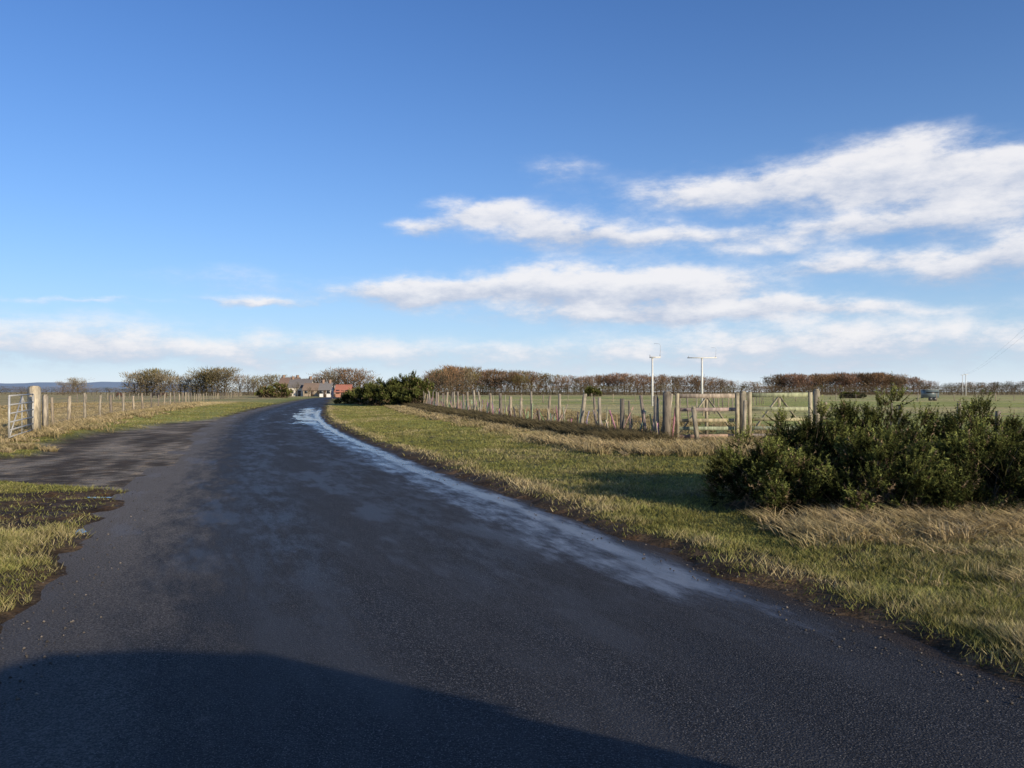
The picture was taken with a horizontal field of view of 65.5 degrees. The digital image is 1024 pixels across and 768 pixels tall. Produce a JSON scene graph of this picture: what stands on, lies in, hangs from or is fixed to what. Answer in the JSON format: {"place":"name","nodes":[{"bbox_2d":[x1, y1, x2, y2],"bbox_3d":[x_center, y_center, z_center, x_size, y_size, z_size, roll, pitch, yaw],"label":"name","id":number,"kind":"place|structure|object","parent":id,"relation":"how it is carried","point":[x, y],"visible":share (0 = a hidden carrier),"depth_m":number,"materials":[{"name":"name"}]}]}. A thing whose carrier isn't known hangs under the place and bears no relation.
{"place":"outdoors","nodes":[
{"label":"outdoors","id":0,"kind":"place"},
{"bbox_2d":[0,382,220,391],"bbox_3d":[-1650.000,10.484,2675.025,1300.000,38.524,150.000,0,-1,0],"label":"hills","id":1,"kind":"structure","parent":0,"point":[98,385],"depth_m":2698.95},
{"bbox_2d":[0,397,1023,767],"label":"road","id":2,"kind":"structure","parent":0,"point":[300,583],"depth_m":4.95,"materials":[{"name":"grey asphalt"}]},
{"bbox_2d":[0,392,1023,685],"bbox_3d":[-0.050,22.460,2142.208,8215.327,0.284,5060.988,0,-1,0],"label":"ground","id":3,"kind":"structure","parent":0,"point":[88,458],"depth_m":14.73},
{"bbox_2d":[8,394,33,437],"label":"field gate","id":4,"kind":"structure","parent":3,"relation":"on","point":[21,402],"depth_m":24.76,"materials":[{"name":"metal"}]},
{"bbox_2d":[27,386,40,431],"bbox_3d":[-16.249,0.923,27.091,0.284,1.725,0.292,0,-1,17],"label":"gate post","id":5,"kind":"object","parent":3,"relation":"on","point":[35,391],"visible":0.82,"depth_m":27.00,"materials":[{"name":"brown wood"}]},
{"bbox_2d":[42,394,47,427],"bbox_3d":[-16.750,1.087,28.593,0.150,1.424,0.152,0,-1,20],"label":"gate post","id":6,"kind":"object","parent":3,"relation":"on","point":[44,409],"visible":0.82,"depth_m":28.54,"materials":[{"name":"brown wood"}]},
{"bbox_2d":[88,496,111,497],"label":"puddle","id":7,"kind":"object","parent":3,"relation":"on","point":[101,497],"visible":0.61,"depth_m":12.15,"materials":[{"name":"grey liquid"}]},
{"bbox_2d":[77,392,190,401],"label":"wire fence","id":8,"kind":"object","parent":3,"relation":"on","point":[165,393],"visible":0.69,"depth_m":142.57,"materials":[{"name":"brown wood"}]},
{"bbox_2d":[31,392,241,424],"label":"wire fence","id":9,"kind":"object","parent":3,"relation":"on","point":[65,415],"visible":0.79,"depth_m":47.06,"materials":[{"name":"brown wood"}]},
{"bbox_2d":[21,390,254,395],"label":"hedgerow","id":10,"kind":"object","parent":3,"relation":"on","point":[64,394],"visible":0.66,"depth_m":300.17,"materials":[{"name":"brown plant"}]},
{"bbox_2d":[0,366,378,395],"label":"distant tree line","id":11,"kind":"object","parent":3,"relation":"on","point":[144,380],"visible":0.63,"depth_m":297.42,"materials":[{"name":"brown plant"}]},
{"bbox_2d":[253,382,292,397],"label":"gorse bush","id":12,"kind":"object","parent":3,"relation":"on","point":[268,391],"visible":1,"depth_m":194.23,"materials":[{"name":"green plant"}]},
{"bbox_2d":[279,375,300,388],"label":"farmhouse","id":13,"kind":"object","parent":3,"relation":"on","point":[283,379],"visible":0.26,"depth_m":273.91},
{"bbox_2d":[287,376,313,395],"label":"farmhouse","id":14,"kind":"object","parent":3,"relation":"on","point":[300,382],"visible":0.51,"depth_m":260.19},
{"bbox_2d":[282,382,318,396],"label":"distant tree line","id":15,"kind":"object","parent":3,"relation":"on","point":[297,387],"visible":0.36,"depth_m":246.91,"materials":[{"name":"brown plant"}]},
{"bbox_2d":[302,383,319,395],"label":"barn","id":16,"kind":"structure","parent":3,"relation":"on","point":[312,386],"depth_m":254.99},
{"bbox_2d":[305,390,318,395],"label":"windows and door","id":17,"kind":"structure","parent":16,"relation":"in","point":[306,391],"depth_m":254.93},
{"bbox_2d":[318,380,334,396],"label":"cottage","id":18,"kind":"structure","parent":3,"relation":"on","point":[326,389],"depth_m":234.38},
{"bbox_2d":[320,390,329,396],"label":"windows and door","id":19,"kind":"structure","parent":18,"relation":"in","point":[323,392],"depth_m":233.93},
{"bbox_2d":[334,384,353,396],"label":"cottage","id":20,"kind":"structure","parent":3,"relation":"on","point":[340,389],"depth_m":233.71,"materials":[{"name":"red brick"}]},
{"bbox_2d":[332,371,435,405],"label":"gorse bush","id":21,"kind":"object","parent":3,"relation":"on","point":[406,389],"visible":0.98,"depth_m":82.14,"materials":[{"name":"green plant"}]},
{"bbox_2d":[425,364,476,395],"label":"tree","id":22,"kind":"object","parent":3,"relation":"on","point":[451,384],"visible":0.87,"depth_m":257.51,"materials":[{"name":"brown plant"}]},
{"bbox_2d":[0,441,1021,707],"bbox_3d":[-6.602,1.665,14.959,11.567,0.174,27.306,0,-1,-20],"label":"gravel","id":23,"kind":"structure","parent":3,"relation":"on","point":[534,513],"depth_m":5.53,"materials":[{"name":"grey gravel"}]},
{"bbox_2d":[0,401,1023,678],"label":"verge grass","id":24,"kind":"structure","parent":3,"relation":"on","point":[954,605],"depth_m":8.21,"materials":[{"name":"green plant"}]},
{"bbox_2d":[0,402,1023,600],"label":"dry grass","id":25,"kind":"structure","parent":3,"relation":"on","point":[823,525],"depth_m":19.18,"materials":[{"name":"beige plant"}]},
{"bbox_2d":[421,390,674,434],"bbox_3d":[-3.030,1.262,52.794,1.795,1.697,62.814,0,-1,-13],"label":"wire fence","id":26,"kind":"object","parent":3,"relation":"on","point":[489,407],"visible":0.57,"depth_m":33.79,"materials":[{"name":"brown wood"}]},
{"bbox_2d":[583,386,602,396],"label":"gorse bush","id":27,"kind":"object","parent":3,"relation":"on","point":[596,392],"visible":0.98,"depth_m":249.14,"materials":[{"name":"green plant"}]},
{"bbox_2d":[649,343,660,405],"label":"utility pole","id":28,"kind":"object","parent":3,"relation":"on","point":[652,376],"visible":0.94,"depth_m":79.93,"materials":[{"name":"white metal"}]},
{"bbox_2d":[653,396,659,433],"bbox_3d":[4.098,1.039,22.593,0.182,1.424,0.150,0,-1,17],"label":"gate post","id":29,"kind":"object","parent":3,"relation":"on","point":[656,407],"visible":0.75,"depth_m":22.54,"materials":[{"name":"grey wood"}]},
{"bbox_2d":[662,391,671,436],"bbox_3d":[4.363,0.975,22.448,0.247,1.546,0.230,0,-1,17],"label":"gate post","id":30,"kind":"object","parent":3,"relation":"on","point":[666,421],"visible":0.82,"depth_m":22.34,"materials":[{"name":"brown wood"}]},
{"bbox_2d":[593,393,763,424],"bbox_3d":[17.117,1.451,62.012,1.580,1.476,70.076,0,-1,22],"label":"wire fence","id":31,"kind":"object","parent":3,"relation":"on","point":[594,404],"visible":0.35,"depth_m":40.93,"materials":[{"name":"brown wood"}]},
{"bbox_2d":[691,406,699,439],"bbox_3d":[5.141,1.195,22.290,0.245,1.130,0.156,0,-1,16],"label":"gate post","id":32,"kind":"object","parent":3,"relation":"on","point":[694,420],"visible":0.82,"depth_m":22.23,"materials":[{"name":"brown wood"}]},
{"bbox_2d":[687,347,716,401],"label":"utility pole","id":33,"kind":"object","parent":3,"relation":"on","point":[702,371],"visible":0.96,"depth_m":107.89,"materials":[{"name":"white metal"}]},
{"bbox_2d":[420,364,1023,394],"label":"distant tree line","id":34,"kind":"object","parent":3,"relation":"on","point":[515,379],"visible":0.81,"depth_m":381.15,"materials":[{"name":"brown plant"}]},
{"bbox_2d":[439,389,1023,394],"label":"hedgerow","id":35,"kind":"object","parent":3,"relation":"on","point":[861,392],"visible":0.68,"depth_m":329.60,"materials":[{"name":"brown plant"}]},
{"bbox_2d":[448,393,1021,403],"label":"wire fence","id":36,"kind":"object","parent":3,"relation":"on","point":[954,399],"visible":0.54,"depth_m":115.62,"materials":[{"name":"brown wood"}]},
{"bbox_2d":[740,391,745,435],"bbox_3d":[6.600,0.967,22.771,0.182,1.545,0.176,0,-1,16],"label":"gate post","id":37,"kind":"object","parent":3,"relation":"on","point":[742,396],"visible":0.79,"depth_m":22.70,"materials":[{"name":"brown wood"}]},
{"bbox_2d":[675,393,738,438],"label":"field gate","id":38,"kind":"structure","parent":37,"relation":"attached to","point":[706,409],"depth_m":22.62,"materials":[{"name":"brown wood"}]},
{"bbox_2d":[748,392,812,436],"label":"field gate","id":39,"kind":"structure","parent":37,"relation":"attached to","point":[779,399],"depth_m":22.89,"materials":[{"name":"brown wood"}]},
{"bbox_2d":[742,400,746,436],"bbox_3d":[6.526,1.094,22.387,0.158,1.279,0.132,0,-1,15],"label":"gate post","id":40,"kind":"object","parent":3,"relation":"on","point":[744,413],"visible":0.82,"depth_m":22.34,"materials":[{"name":"brown wood"}]},
{"bbox_2d":[813,389,819,425],"bbox_3d":[8.828,0.946,23.091,0.172,1.605,0.170,0,-1,16],"label":"gate post","id":41,"kind":"object","parent":3,"relation":"on","point":[816,393],"visible":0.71,"depth_m":23.03,"materials":[{"name":"brown wood"}]},
{"bbox_2d":[838,391,866,397],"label":"gorse bush","id":42,"kind":"object","parent":3,"relation":"on","point":[849,395],"visible":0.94,"depth_m":179.56,"materials":[{"name":"green plant"}]},
{"bbox_2d":[695,370,1023,517],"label":"gorse bush","id":43,"kind":"object","parent":3,"relation":"on","point":[848,456],"visible":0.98,"depth_m":9.94,"materials":[{"name":"green plant"}]},
{"bbox_2d":[825,401,1012,430],"bbox_3d":[34.124,1.180,28.923,50.940,1.394,0.635,0,-1,-12],"label":"wire fence","id":44,"kind":"object","parent":3,"relation":"on","point":[912,409],"visible":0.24,"depth_m":24.17,"materials":[{"name":"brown wood"}]},
{"bbox_2d":[820,406,1022,434],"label":"wire fence","id":45,"kind":"object","parent":3,"relation":"on","point":[998,413],"visible":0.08,"depth_m":17.23,"materials":[{"name":"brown wood"}]},
{"bbox_2d":[921,390,938,400],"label":"livestock trailer","id":46,"kind":"object","parent":3,"relation":"on","point":[929,394],"visible":0.77,"depth_m":129.24,"materials":[{"name":"silver metal"}]},
{"bbox_2d":[0,0,1023,391],"label":"sky","id":47,"kind":"structure","parent":0,"point":[388,188],"materials":[{"name":"blue"}]}
]}

